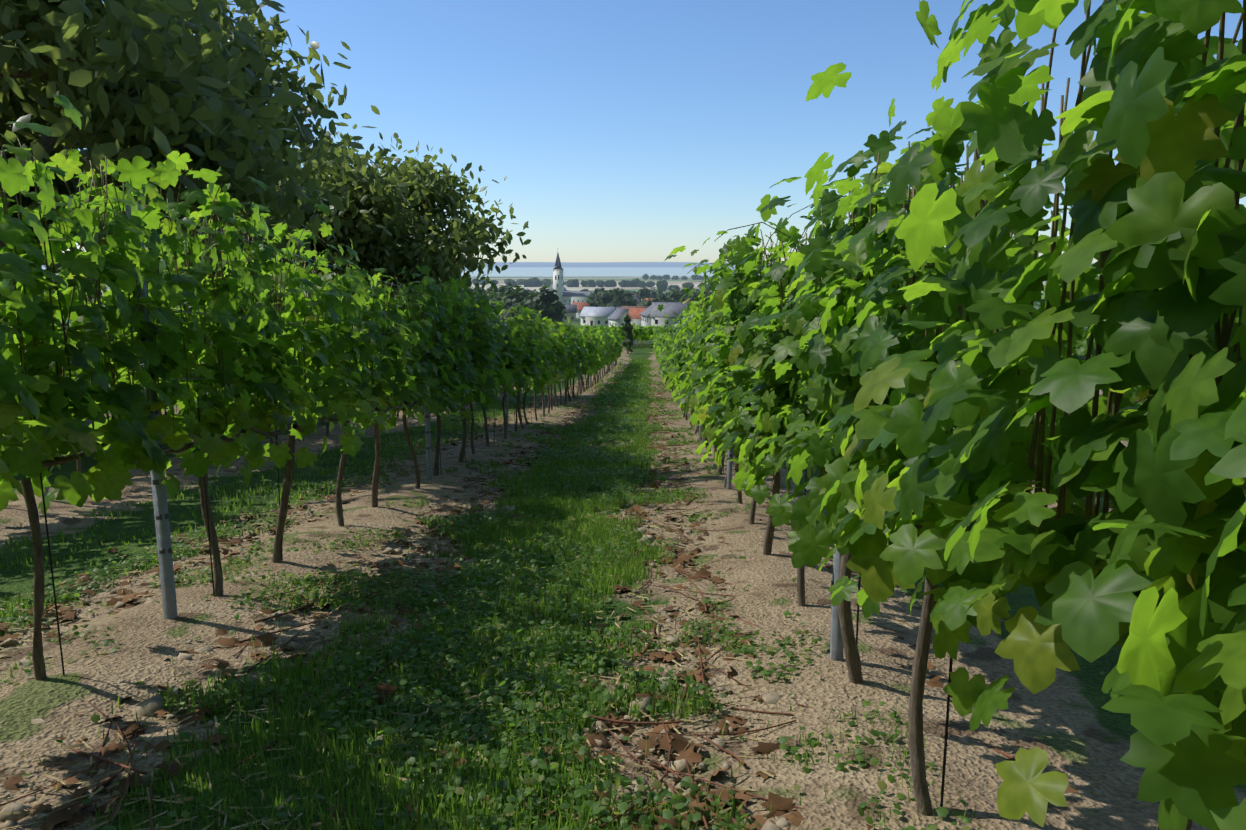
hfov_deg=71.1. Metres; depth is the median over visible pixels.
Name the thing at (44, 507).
row stakes
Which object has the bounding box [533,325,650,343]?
block
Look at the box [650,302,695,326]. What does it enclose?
house
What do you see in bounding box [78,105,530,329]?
tree
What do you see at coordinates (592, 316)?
house
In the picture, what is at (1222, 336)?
canes
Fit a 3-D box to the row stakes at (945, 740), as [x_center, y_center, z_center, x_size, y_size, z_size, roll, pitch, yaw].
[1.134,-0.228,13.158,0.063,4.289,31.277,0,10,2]
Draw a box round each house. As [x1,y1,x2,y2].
[562,305,576,320]
[571,302,588,317]
[579,307,615,325]
[608,308,628,326]
[621,306,648,308]
[628,308,646,326]
[636,298,648,305]
[640,305,651,326]
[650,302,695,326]
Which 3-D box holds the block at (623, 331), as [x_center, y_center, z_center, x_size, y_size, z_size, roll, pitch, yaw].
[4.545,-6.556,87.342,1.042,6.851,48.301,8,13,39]
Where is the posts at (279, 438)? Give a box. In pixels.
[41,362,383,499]
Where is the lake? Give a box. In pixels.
[42,267,1099,277]
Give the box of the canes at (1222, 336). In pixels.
[664,0,1245,594]
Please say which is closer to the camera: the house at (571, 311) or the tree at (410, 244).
the tree at (410, 244)
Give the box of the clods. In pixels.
[0,419,1102,829]
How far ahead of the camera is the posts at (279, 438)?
6.97 m
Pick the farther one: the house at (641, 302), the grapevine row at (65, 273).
the house at (641, 302)
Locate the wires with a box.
[134,208,550,450]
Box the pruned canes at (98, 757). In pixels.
[0,391,1014,829]
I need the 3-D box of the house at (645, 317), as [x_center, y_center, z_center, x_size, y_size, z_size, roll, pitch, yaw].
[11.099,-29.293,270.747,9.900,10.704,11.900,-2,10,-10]
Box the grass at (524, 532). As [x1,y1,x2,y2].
[0,358,978,829]
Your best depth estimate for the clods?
2.94 m
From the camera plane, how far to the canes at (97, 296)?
3.93 m
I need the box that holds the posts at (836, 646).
[678,399,843,660]
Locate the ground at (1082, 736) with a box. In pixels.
[0,262,1245,829]
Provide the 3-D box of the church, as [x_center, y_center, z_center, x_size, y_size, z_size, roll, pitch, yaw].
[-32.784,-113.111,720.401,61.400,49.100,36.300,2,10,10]
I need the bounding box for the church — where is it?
[544,252,608,304]
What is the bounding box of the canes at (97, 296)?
[0,138,570,429]
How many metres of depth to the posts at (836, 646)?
3.21 m
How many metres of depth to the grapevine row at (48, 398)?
3.91 m
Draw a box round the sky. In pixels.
[62,0,1245,262]
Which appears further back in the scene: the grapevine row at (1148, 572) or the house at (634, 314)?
the house at (634, 314)
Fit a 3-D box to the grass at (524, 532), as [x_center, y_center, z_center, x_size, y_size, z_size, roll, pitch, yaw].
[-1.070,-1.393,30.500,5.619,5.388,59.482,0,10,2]
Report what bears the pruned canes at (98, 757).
on the ground at (1082, 736)
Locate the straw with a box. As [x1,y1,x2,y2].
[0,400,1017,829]
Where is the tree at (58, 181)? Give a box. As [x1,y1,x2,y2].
[0,36,113,268]
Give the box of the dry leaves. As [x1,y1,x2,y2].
[0,381,1078,829]
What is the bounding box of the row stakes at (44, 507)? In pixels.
[33,378,579,675]
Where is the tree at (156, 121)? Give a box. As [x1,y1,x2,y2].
[0,0,376,433]
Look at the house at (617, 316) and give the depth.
299.99 m
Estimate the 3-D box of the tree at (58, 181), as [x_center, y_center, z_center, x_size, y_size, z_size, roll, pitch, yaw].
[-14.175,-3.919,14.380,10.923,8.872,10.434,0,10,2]
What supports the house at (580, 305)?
on the ground at (1082, 736)
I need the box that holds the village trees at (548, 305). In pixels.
[459,283,714,353]
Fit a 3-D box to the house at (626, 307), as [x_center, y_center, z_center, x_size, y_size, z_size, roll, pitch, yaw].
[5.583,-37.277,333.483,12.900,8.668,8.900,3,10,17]
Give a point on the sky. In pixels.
(619, 130)
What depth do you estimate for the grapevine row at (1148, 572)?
1.14 m
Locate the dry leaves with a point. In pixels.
(680, 745)
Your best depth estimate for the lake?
3716.83 m
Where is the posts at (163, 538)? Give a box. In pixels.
[125,203,615,618]
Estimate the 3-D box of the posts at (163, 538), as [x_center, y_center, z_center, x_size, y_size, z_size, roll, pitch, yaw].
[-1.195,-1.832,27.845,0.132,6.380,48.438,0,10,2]
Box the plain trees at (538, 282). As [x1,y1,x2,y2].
[472,274,717,290]
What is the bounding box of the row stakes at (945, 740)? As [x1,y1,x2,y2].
[694,425,952,806]
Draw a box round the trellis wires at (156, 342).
[0,264,361,382]
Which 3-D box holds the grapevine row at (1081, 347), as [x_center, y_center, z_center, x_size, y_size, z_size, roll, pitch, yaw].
[4.682,-3.732,40.263,1.163,9.519,93.232,0,10,2]
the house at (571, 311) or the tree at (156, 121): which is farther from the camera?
the house at (571, 311)
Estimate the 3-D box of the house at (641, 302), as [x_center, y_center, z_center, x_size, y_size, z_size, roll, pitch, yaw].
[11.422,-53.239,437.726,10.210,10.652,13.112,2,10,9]
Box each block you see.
[513,325,664,345]
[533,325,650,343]
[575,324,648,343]
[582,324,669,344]
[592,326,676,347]

